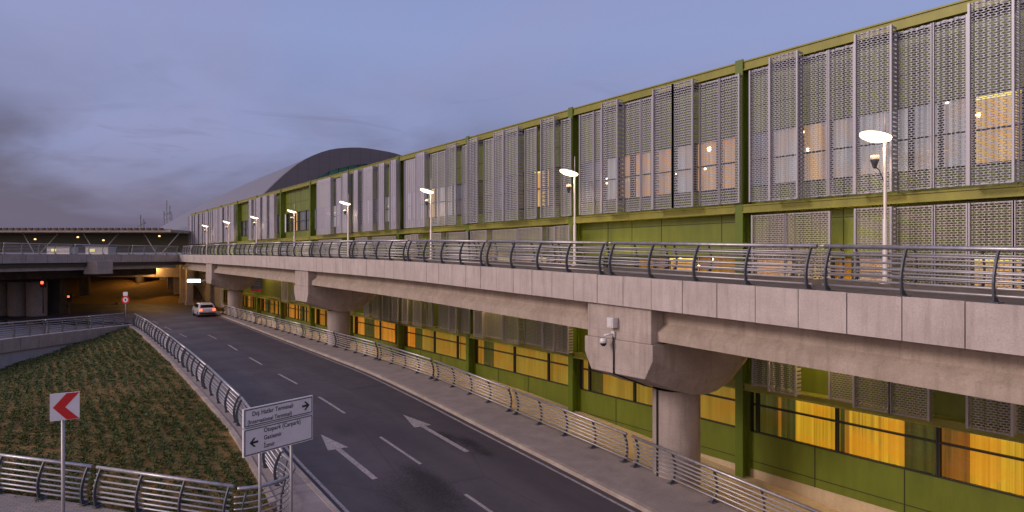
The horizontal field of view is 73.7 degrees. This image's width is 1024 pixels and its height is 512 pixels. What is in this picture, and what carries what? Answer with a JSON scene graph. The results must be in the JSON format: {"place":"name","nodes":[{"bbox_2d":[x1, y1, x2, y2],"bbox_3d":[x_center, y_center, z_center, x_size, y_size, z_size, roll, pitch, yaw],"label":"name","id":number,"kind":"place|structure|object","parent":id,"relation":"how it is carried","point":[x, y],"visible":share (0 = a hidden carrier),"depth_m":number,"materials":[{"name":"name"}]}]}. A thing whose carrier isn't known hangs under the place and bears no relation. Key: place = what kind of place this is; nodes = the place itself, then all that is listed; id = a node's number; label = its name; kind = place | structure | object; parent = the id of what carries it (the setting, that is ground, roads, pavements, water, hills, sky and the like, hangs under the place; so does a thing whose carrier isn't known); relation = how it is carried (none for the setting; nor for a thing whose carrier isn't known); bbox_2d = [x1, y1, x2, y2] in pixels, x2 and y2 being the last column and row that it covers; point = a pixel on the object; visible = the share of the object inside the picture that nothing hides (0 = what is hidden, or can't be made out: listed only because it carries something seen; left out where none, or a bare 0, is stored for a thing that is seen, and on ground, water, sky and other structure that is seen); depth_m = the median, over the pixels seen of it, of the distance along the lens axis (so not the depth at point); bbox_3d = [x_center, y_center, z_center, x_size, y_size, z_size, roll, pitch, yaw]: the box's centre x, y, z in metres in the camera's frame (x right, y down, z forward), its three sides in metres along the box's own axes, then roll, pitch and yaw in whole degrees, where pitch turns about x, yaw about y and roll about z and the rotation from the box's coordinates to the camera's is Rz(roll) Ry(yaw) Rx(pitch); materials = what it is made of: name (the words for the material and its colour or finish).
{"place":"outdoors","nodes":[
{"label":"outdoors","id":0,"kind":"place"},
{"bbox_2d":[0,325,117,338],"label":"ramp road","id":1,"kind":"structure","parent":0,"point":[27,330],"depth_m":58.26,"materials":[{"name":"asphalt"}]},
{"bbox_2d":[0,492,125,511],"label":"pavement","id":2,"kind":"structure","parent":0,"point":[14,503],"depth_m":19.10,"materials":[{"name":"grey concrete"}]},
{"bbox_2d":[0,453,93,505],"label":"railing","id":3,"kind":"object","parent":2,"relation":"on","point":[81,498],"visible":1,"depth_m":19.48,"materials":[{"name":"grey metal"}]},
{"bbox_2d":[50,391,79,511],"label":"chevron sign","id":4,"kind":"object","parent":2,"relation":"on","point":[64,407],"visible":1,"depth_m":13.58,"materials":[{"name":"red"}]},
{"bbox_2d":[91,465,234,511],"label":"railing","id":5,"kind":"object","parent":2,"relation":"on","point":[98,503],"visible":1,"depth_m":18.67,"materials":[{"name":"grey metal"}]},
{"bbox_2d":[234,453,295,511],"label":"railing","id":6,"kind":"object","parent":2,"relation":"on","point":[284,478],"visible":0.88,"depth_m":18.64,"materials":[{"name":"grey metal"}]},
{"bbox_2d":[242,395,312,511],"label":"direction sign","id":7,"kind":"object","parent":2,"relation":"on","point":[272,426],"visible":1,"depth_m":14.74,"materials":[{"name":"white metal"}]},
{"bbox_2d":[65,321,131,324],"bbox_3d":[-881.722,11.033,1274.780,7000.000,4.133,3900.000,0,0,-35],"label":"ground","id":8,"kind":"structure","parent":0,"point":[95,323],"depth_m":94.16,"materials":[{"name":"concrete"}]},
{"bbox_2d":[0,261,112,324],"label":"viaduct pier","id":9,"kind":"structure","parent":8,"relation":"on","point":[20,297],"depth_m":76.70,"materials":[{"name":"concrete"}]},
{"bbox_2d":[0,254,184,279],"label":"crossing viaduct","id":10,"kind":"object","parent":9,"relation":"on","point":[24,266],"visible":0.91,"depth_m":75.85,"materials":[{"name":"grey concrete"}]},
{"bbox_2d":[2,243,72,253],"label":"railing","id":11,"kind":"object","parent":10,"relation":"on","point":[38,251],"visible":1,"depth_m":69.57,"materials":[{"name":"metal"}]},
{"bbox_2d":[0,228,193,253],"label":"forecourt canopy","id":12,"kind":"object","parent":10,"relation":"on","point":[150,237],"visible":0.94,"depth_m":120.30,"materials":[{"name":"metal"}]},
{"bbox_2d":[74,244,130,253],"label":"railing","id":13,"kind":"object","parent":10,"relation":"on","point":[115,250],"visible":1,"depth_m":77.44,"materials":[{"name":"metal"}]},
{"bbox_2d":[0,324,132,367],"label":"retaining wall","id":14,"kind":"structure","parent":8,"relation":"on","point":[15,350],"depth_m":50.81,"materials":[{"name":"paint"}]},
{"bbox_2d":[0,319,45,336],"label":"railing","id":15,"kind":"object","parent":14,"relation":"on","point":[30,329],"visible":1,"depth_m":49.49,"materials":[{"name":"metal"}]},
{"bbox_2d":[45,316,89,333],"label":"railing","id":16,"kind":"object","parent":14,"relation":"on","point":[62,326],"visible":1,"depth_m":54.74,"materials":[{"name":"metal"}]},
{"bbox_2d":[88,313,124,328],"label":"railing","id":17,"kind":"object","parent":14,"relation":"on","point":[103,320],"visible":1,"depth_m":60.80,"materials":[{"name":"metal"}]},
{"bbox_2d":[79,277,89,295],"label":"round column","id":18,"kind":"structure","parent":8,"relation":"on","point":[84,285],"depth_m":102.42,"materials":[{"name":"concrete"}]},
{"bbox_2d":[117,148,401,254],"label":"arched terminal","id":19,"kind":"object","parent":8,"relation":"on","point":[326,163],"visible":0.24,"depth_m":147.84,"materials":[{"name":"grey metal"}]},
{"bbox_2d":[188,0,1023,511],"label":"terminal building","id":20,"kind":"structure","parent":8,"relation":"on","point":[772,148],"depth_m":25.14,"materials":[{"name":"green"}]},
{"bbox_2d":[355,316,382,339],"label":"window","id":21,"kind":"structure","parent":20,"relation":"in","point":[370,328],"depth_m":56.60,"materials":[{"name":"orange"}]},
{"bbox_2d":[380,321,395,343],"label":"window","id":22,"kind":"structure","parent":20,"relation":"in","point":[389,329],"depth_m":53.36,"materials":[{"name":"orange"}]},
{"bbox_2d":[405,326,436,352],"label":"window","id":23,"kind":"structure","parent":20,"relation":"in","point":[420,339],"depth_m":48.92,"materials":[{"name":"orange"}]},
{"bbox_2d":[434,331,459,358],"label":"window","id":24,"kind":"structure","parent":20,"relation":"in","point":[446,343],"depth_m":45.81,"materials":[{"name":"yellow"}]},
{"bbox_2d":[452,183,465,215],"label":"window","id":25,"kind":"structure","parent":20,"relation":"in","point":[460,186],"depth_m":44.39,"materials":[{"name":"black"}]},
{"bbox_2d":[476,179,495,212],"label":"window","id":26,"kind":"structure","parent":20,"relation":"in","point":[486,183],"depth_m":41.99,"materials":[{"name":"black"}]},
{"bbox_2d":[475,339,517,372],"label":"window","id":27,"kind":"structure","parent":20,"relation":"in","point":[490,354],"depth_m":40.87,"materials":[{"name":"yellow glass"}]},
{"bbox_2d":[508,171,535,209],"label":"window","id":28,"kind":"structure","parent":20,"relation":"in","point":[530,173],"depth_m":38.70,"materials":[{"name":"black"}]},
{"bbox_2d":[514,347,551,380],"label":"window","id":29,"kind":"structure","parent":20,"relation":"in","point":[531,363],"depth_m":37.80,"materials":[{"name":"yellow glass"}]},
{"bbox_2d":[545,165,567,206],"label":"window","id":30,"kind":"structure","parent":20,"relation":"in","point":[559,167],"depth_m":35.98,"materials":[{"name":"black"}]},
{"bbox_2d":[548,353,567,385],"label":"window","id":31,"kind":"structure","parent":20,"relation":"in","point":[559,363],"depth_m":35.92,"materials":[{"name":"yellow"}]},
{"bbox_2d":[580,359,591,391],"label":"window","id":32,"kind":"structure","parent":20,"relation":"in","point":[586,363],"depth_m":34.16,"materials":[{"name":"yellow"}]},
{"bbox_2d":[581,159,603,203],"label":"window","id":33,"kind":"structure","parent":20,"relation":"in","point":[591,166],"depth_m":33.77,"materials":[{"name":"black"}]},
{"bbox_2d":[604,157,620,200],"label":"window","id":34,"kind":"structure","parent":20,"relation":"in","point":[610,159],"depth_m":32.59,"materials":[{"name":"black"}]},
{"bbox_2d":[589,363,637,402],"bbox_3d":[4.806,5.870,32.428,0.318,1.620,3.129,0,0,-35],"label":"window","id":35,"kind":"structure","parent":20,"relation":"in","point":[605,384],"depth_m":32.66,"materials":[{"name":"yellow glass"}]},
{"bbox_2d":[632,151,650,198],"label":"window","id":36,"kind":"structure","parent":20,"relation":"in","point":[637,180],"depth_m":31.14,"materials":[{"name":"black"}]},
{"bbox_2d":[634,383,652,406],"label":"window","id":37,"kind":"structure","parent":20,"relation":"in","point":[644,393],"depth_m":30.90,"materials":[{"name":"yellow"}]},
{"bbox_2d":[655,147,670,195],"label":"window","id":38,"kind":"structure","parent":20,"relation":"in","point":[662,150],"depth_m":29.89,"materials":[{"name":"black"}]},
{"bbox_2d":[674,144,690,193],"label":"window","id":39,"kind":"structure","parent":20,"relation":"in","point":[681,168],"depth_m":28.96,"materials":[{"name":"black"}]},
{"bbox_2d":[694,139,717,192],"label":"window","id":40,"kind":"structure","parent":20,"relation":"in","point":[709,171],"depth_m":27.90,"materials":[{"name":"black"}]},
{"bbox_2d":[695,258,734,272],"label":"window","id":41,"kind":"structure","parent":20,"relation":"in","point":[715,259],"depth_m":27.47,"materials":[{"name":"orange"}]},
{"bbox_2d":[701,386,734,427],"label":"window","id":42,"kind":"structure","parent":20,"relation":"in","point":[718,406],"depth_m":27.38,"materials":[{"name":"yellow glass"}]},
{"bbox_2d":[721,136,734,189],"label":"window","id":43,"kind":"structure","parent":20,"relation":"in","point":[733,136],"depth_m":27.02,"materials":[{"name":"black"}]},
{"bbox_2d":[750,392,760,432],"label":"window","id":44,"kind":"structure","parent":20,"relation":"in","point":[751,393],"depth_m":25.97,"materials":[{"name":"black"}]},
{"bbox_2d":[751,131,767,186],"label":"window","id":45,"kind":"structure","parent":20,"relation":"in","point":[759,146],"depth_m":25.90,"materials":[{"name":"black"}]},
{"bbox_2d":[771,126,799,184],"bbox_3d":[9.998,-3.640,24.873,0.264,2.040,1.198,0,0,-35],"label":"window","id":46,"kind":"structure","parent":20,"relation":"in","point":[791,143],"depth_m":25.01,"materials":[{"name":"black"}]},
{"bbox_2d":[757,393,836,452],"bbox_3d":[10.259,5.870,24.546,0.320,1.620,3.107,0,0,-35],"label":"window","id":47,"kind":"structure","parent":20,"relation":"in","point":[815,425],"depth_m":24.60,"materials":[{"name":"yellow glass"}]},
{"bbox_2d":[803,120,826,181],"bbox_3d":[10.660,-3.640,23.915,0.264,2.040,1.043,0,0,-35],"label":"window","id":48,"kind":"structure","parent":20,"relation":"in","point":[816,124],"depth_m":24.04,"materials":[{"name":"black"}]},
{"bbox_2d":[831,116,852,179],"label":"window","id":49,"kind":"structure","parent":20,"relation":"in","point":[833,121],"depth_m":23.25,"materials":[{"name":"black"}]},
{"bbox_2d":[832,257,853,278],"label":"window","id":50,"kind":"structure","parent":20,"relation":"in","point":[847,258],"depth_m":23.18,"materials":[{"name":"orange"}]},
{"bbox_2d":[857,106,910,176],"bbox_3d":[11.980,-3.640,22.007,0.264,2.040,1.729,0,0,-35],"label":"window","id":51,"kind":"structure","parent":20,"relation":"in","point":[900,114],"depth_m":22.04,"materials":[{"name":"black"}]},
{"bbox_2d":[837,408,937,477],"bbox_3d":[12.051,5.870,21.954,0.320,1.620,3.196,0,0,-35],"label":"window","id":52,"kind":"structure","parent":20,"relation":"in","point":[878,439],"depth_m":21.94,"materials":[{"name":"yellow glass"}]},
{"bbox_2d":[911,101,939,171],"bbox_3d":[12.723,-3.640,20.933,0.264,2.040,0.815,0,0,-35],"label":"window","id":53,"kind":"structure","parent":20,"relation":"in","point":[920,147],"depth_m":21.09,"materials":[{"name":"black"}]},
{"bbox_2d":[936,259,965,284],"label":"window","id":54,"kind":"structure","parent":20,"relation":"in","point":[947,259],"depth_m":20.52,"materials":[{"name":"black"}]},
{"bbox_2d":[940,97,971,168],"bbox_3d":[13.182,-3.640,20.270,0.264,2.040,0.734,0,0,-35],"label":"window","id":55,"kind":"structure","parent":20,"relation":"in","point":[961,97],"depth_m":20.41,"materials":[{"name":"black"}]},
{"bbox_2d":[938,427,1023,498],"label":"window","id":56,"kind":"structure","parent":20,"relation":"in","point":[993,464],"depth_m":19.78,"materials":[{"name":"yellow glass"}]},
{"bbox_2d":[971,257,1023,288],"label":"window","id":57,"kind":"structure","parent":20,"relation":"in","point":[1018,257],"depth_m":19.47,"materials":[{"name":"yellow"}]},
{"bbox_2d":[972,86,1023,165],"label":"window","id":58,"kind":"structure","parent":20,"relation":"in","point":[1023,86],"depth_m":19.52,"materials":[{"name":"yellow"}]},
{"bbox_2d":[0,327,272,511],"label":"soil bed","id":59,"kind":"object","parent":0,"point":[215,465],"visible":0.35,"depth_m":25.24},
{"bbox_2d":[0,327,266,511],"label":"ground cover","id":60,"kind":"object","parent":59,"relation":"on","point":[41,370],"visible":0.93,"depth_m":27.09,"materials":[{"name":"green plant"}]},
{"bbox_2d":[65,277,227,310],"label":"earth bank","id":61,"kind":"structure","parent":0,"point":[152,290],"depth_m":105.44,"materials":[{"name":"soil"}]},
{"bbox_2d":[193,270,222,306],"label":"underpass wall","id":62,"kind":"structure","parent":61,"relation":"on","point":[212,294],"depth_m":99.40,"materials":[{"name":"paint"}]},
{"bbox_2d":[131,325,331,511],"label":"pavement","id":63,"kind":"structure","parent":0,"point":[306,498],"depth_m":21.97,"materials":[{"name":"concrete"}]},
{"bbox_2d":[166,336,186,365],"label":"railing","id":64,"kind":"object","parent":63,"relation":"on","point":[170,351],"visible":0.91,"depth_m":42.36,"materials":[{"name":"metal"}]},
{"bbox_2d":[182,348,206,386],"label":"railing","id":65,"kind":"object","parent":63,"relation":"on","point":[198,378],"visible":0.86,"depth_m":36.21,"materials":[{"name":"metal"}]},
{"bbox_2d":[129,325,275,511],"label":"island edging","id":66,"kind":"object","parent":63,"relation":"on","point":[251,463],"visible":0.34,"depth_m":27.78,"materials":[{"name":"concrete"}]},
{"bbox_2d":[202,365,240,421],"bbox_3d":[-12.900,5.963,30.163,0.325,1.089,7.100,0,2,-34],"label":"railing","id":67,"kind":"object","parent":63,"relation":"on","point":[216,394],"visible":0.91,"depth_m":29.97,"materials":[{"name":"silver metal"}]},
{"bbox_2d":[235,396,284,485],"bbox_3d":[-8.962,6.308,23.979,0.325,1.089,7.100,0,3,-31],"label":"railing","id":68,"kind":"object","parent":63,"relation":"on","point":[265,461],"visible":0.46,"depth_m":22.16,"materials":[{"name":"grey metal"}]},
{"bbox_2d":[0,302,641,511],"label":"road","id":69,"kind":"structure","parent":0,"point":[488,473],"depth_m":26.37,"materials":[{"name":"grey asphalt"}]},
{"bbox_2d":[179,265,185,302],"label":"forecourt column","id":70,"kind":"structure","parent":69,"relation":"on","point":[182,285],"depth_m":98.07,"materials":[{"name":"concrete"}]},
{"bbox_2d":[185,270,193,304],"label":"forecourt column","id":71,"kind":"structure","parent":69,"relation":"on","point":[189,291],"depth_m":93.94,"materials":[{"name":"concrete"}]},
{"bbox_2d":[192,302,215,316],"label":"parked car","id":72,"kind":"object","parent":69,"relation":"on","point":[204,308],"visible":1,"depth_m":75.03,"materials":[{"name":"grey paint"}]},
{"bbox_2d":[140,324,339,511],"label":"kerb","id":73,"kind":"structure","parent":69,"relation":"on","point":[331,506],"depth_m":21.48,"materials":[{"name":"stone"}]},
{"bbox_2d":[146,325,348,511],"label":"edge line","id":74,"kind":"object","parent":69,"relation":"on","point":[330,494],"visible":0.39,"depth_m":22.39,"materials":[{"name":"paint"}]},
{"bbox_2d":[321,435,376,478],"bbox_3d":[-5.924,7.061,24.263,0.760,0.310,5.250,0,0,-35],"label":"arrow marking","id":75,"kind":"object","parent":69,"relation":"on","point":[330,444],"visible":1,"depth_m":24.58,"materials":[{"name":"paint"}]},
{"bbox_2d":[215,315,633,511],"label":"edge line","id":76,"kind":"object","parent":69,"relation":"on","point":[615,502],"visible":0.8,"depth_m":26.99,"materials":[{"name":"paint"}]},
{"bbox_2d":[193,305,658,511],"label":"kerb","id":77,"kind":"structure","parent":69,"relation":"on","point":[642,507],"depth_m":26.93,"materials":[{"name":"concrete"}]},
{"bbox_2d":[404,415,467,451],"bbox_3d":[-3.187,7.009,27.250,0.760,0.322,5.450,0,0,-35],"label":"arrow marking","id":78,"kind":"object","parent":69,"relation":"on","point":[415,422],"visible":1,"depth_m":27.63,"materials":[{"name":"paint"}]},
{"bbox_2d":[216,311,742,511],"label":"pavement","id":79,"kind":"structure","parent":0,"point":[646,486],"depth_m":26.17,"materials":[{"name":"concrete"}]},
{"bbox_2d":[276,318,303,336],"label":"railing","id":80,"kind":"object","parent":79,"relation":"on","point":[290,328],"visible":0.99,"depth_m":56.60,"materials":[{"name":"metal"}]},
{"bbox_2d":[302,324,336,346],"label":"railing","id":81,"kind":"object","parent":79,"relation":"on","point":[319,336],"visible":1,"depth_m":50.66,"materials":[{"name":"metal"}]},
{"bbox_2d":[334,332,378,358],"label":"railing","id":82,"kind":"object","parent":79,"relation":"on","point":[356,346],"visible":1,"depth_m":44.59,"materials":[{"name":"metal"}]},
{"bbox_2d":[377,342,433,378],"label":"railing","id":83,"kind":"object","parent":79,"relation":"on","point":[405,359],"visible":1,"depth_m":38.55,"materials":[{"name":"metal"}]},
{"bbox_2d":[433,359,511,411],"bbox_3d":[-2.033,6.131,32.890,0.325,1.090,7.000,0,3,-35],"label":"railing","id":84,"kind":"object","parent":79,"relation":"on","point":[472,384],"visible":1,"depth_m":32.49,"materials":[{"name":"silver metal"}]},
{"bbox_2d":[512,389,628,462],"bbox_3d":[2.093,6.538,26.925,0.325,1.089,7.000,0,3,-35],"label":"railing","id":85,"kind":"object","parent":79,"relation":"on","point":[565,433],"visible":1,"depth_m":26.48,"materials":[{"name":"grey metal"}]},
{"bbox_2d":[631,435,820,511],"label":"railing","id":86,"kind":"object","parent":79,"relation":"on","point":[717,481],"visible":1,"depth_m":21.00,"materials":[{"name":"grey metal"}]},
{"bbox_2d":[0,0,959,253],"label":"sky","id":87,"kind":"structure","parent":0,"point":[112,111],"materials":[{"name":"blue"}]},
{"bbox_2d":[217,311,749,511],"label":"gutter stone","id":88,"kind":"object","parent":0,"point":[629,459],"visible":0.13,"depth_m":27.72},
{"bbox_2d":[218,308,839,511],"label":"apron","id":89,"kind":"object","parent":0,"point":[778,490],"visible":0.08,"depth_m":30.35,"materials":[{"name":"grey concrete"}]},
{"bbox_2d":[206,263,257,317],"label":"viaduct pier","id":90,"kind":"structure","parent":89,"relation":"on","point":[236,285],"depth_m":74.85,"materials":[{"name":"concrete"}]},
{"bbox_2d":[294,270,376,348],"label":"viaduct pier","id":91,"kind":"structure","parent":89,"relation":"on","point":[339,305],"depth_m":48.41,"materials":[{"name":"concrete"}]},
{"bbox_2d":[585,302,747,488],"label":"viaduct pier","id":92,"kind":"structure","parent":89,"relation":"on","point":[682,379],"depth_m":22.08,"materials":[{"name":"concrete"}]},
{"bbox_2d":[179,254,1023,404],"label":"viaduct","id":93,"kind":"object","parent":92,"relation":"on","point":[969,345],"visible":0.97,"depth_m":18.09,"materials":[{"name":"concrete"}]},
{"bbox_2d":[279,241,312,256],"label":"railing","id":94,"kind":"object","parent":93,"relation":"on","point":[293,252],"visible":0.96,"depth_m":49.12,"materials":[{"name":"metal"}]},
{"bbox_2d":[311,240,353,258],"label":"railing","id":95,"kind":"object","parent":93,"relation":"on","point":[338,251],"visible":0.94,"depth_m":42.77,"materials":[{"name":"metal"}]},
{"bbox_2d":[352,240,408,260],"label":"railing","id":96,"kind":"object","parent":93,"relation":"on","point":[376,252],"visible":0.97,"depth_m":36.89,"materials":[{"name":"metal"}]},
{"bbox_2d":[373,242,418,257],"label":"railing","id":97,"kind":"object","parent":93,"relation":"on","point":[396,248],"visible":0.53,"depth_m":48.09,"materials":[{"name":"metal"}]},
{"bbox_2d":[407,240,487,265],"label":"railing","id":98,"kind":"object","parent":93,"relation":"on","point":[441,254],"visible":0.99,"depth_m":30.83,"materials":[{"name":"grey metal"}]},
{"bbox_2d":[418,242,476,258],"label":"railing","id":99,"kind":"object","parent":93,"relation":"on","point":[450,249],"visible":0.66,"depth_m":41.75,"materials":[{"name":"metal"}]},
{"bbox_2d":[476,241,555,262],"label":"railing","id":100,"kind":"object","parent":93,"relation":"on","point":[533,248],"visible":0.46,"depth_m":35.56,"materials":[{"name":"metal"}]},
{"bbox_2d":[485,240,608,274],"bbox_3d":[1.017,-0.019,25.149,0.325,1.089,7.100,0,1,-35],"label":"railing","id":101,"kind":"object","parent":93,"relation":"on","point":[566,260],"visible":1,"depth_m":24.66,"materials":[{"name":"grey metal"}]},
{"bbox_2d":[560,156,577,265],"bbox_3d":[2.662,-2.093,31.837,0.857,5.100,0.875,0,0,-35],"label":"street lamp","id":102,"kind":"object","parent":93,"relation":"on","point":[570,172],"visible":0.98,"depth_m":31.77,"materials":[{"name":"grey metal"}]},
{"bbox_2d":[556,242,668,268],"bbox_3d":[4.221,-0.076,30.177,0.325,1.089,7.100,0,1,-35],"label":"railing","id":103,"kind":"object","parent":93,"relation":"on","point":[636,261],"visible":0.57,"depth_m":29.67,"materials":[{"name":"grey metal"}]},
{"bbox_2d":[608,241,817,289],"bbox_3d":[5.170,0.169,19.145,0.325,1.090,7.100,0,2,-35],"label":"railing","id":104,"kind":"object","parent":93,"relation":"on","point":[806,283],"visible":1,"depth_m":18.48,"materials":[{"name":"grey metal"}]},
{"bbox_2d":[671,245,845,278],"bbox_3d":[8.373,0.108,24.172,0.325,1.090,7.100,0,1,-35],"label":"railing","id":105,"kind":"object","parent":93,"relation":"on","point":[793,256],"visible":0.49,"depth_m":23.59,"materials":[{"name":"grey metal"}]},
{"bbox_2d":[859,111,891,283],"bbox_3d":[10.740,-1.731,20.159,0.857,5.100,0.875,0,0,-35],"label":"street lamp","id":106,"kind":"object","parent":93,"relation":"on","point":[879,136],"visible":0.95,"depth_m":20.09,"materials":[{"name":"grey metal"}]},
{"bbox_2d":[821,244,1023,303],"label":"railing","id":107,"kind":"object","parent":93,"relation":"on","point":[901,283],"visible":1,"depth_m":14.17,"materials":[{"name":"grey metal"}]},
{"bbox_2d":[851,249,1023,286],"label":"railing","id":108,"kind":"object","parent":93,"relation":"on","point":[917,268],"visible":0.47,"depth_m":18.96,"materials":[{"name":"grey metal"}]},
{"bbox_2d":[612,336,657,475],"bbox_3d":[4.054,5.481,22.380,2.058,5.846,0.056,0,0,-35],"label":"cable conduit","id":109,"kind":"object","parent":92,"relation":"attached to","point":[656,403],"visible":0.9,"depth_m":22.92,"materials":[{"name":"black"}]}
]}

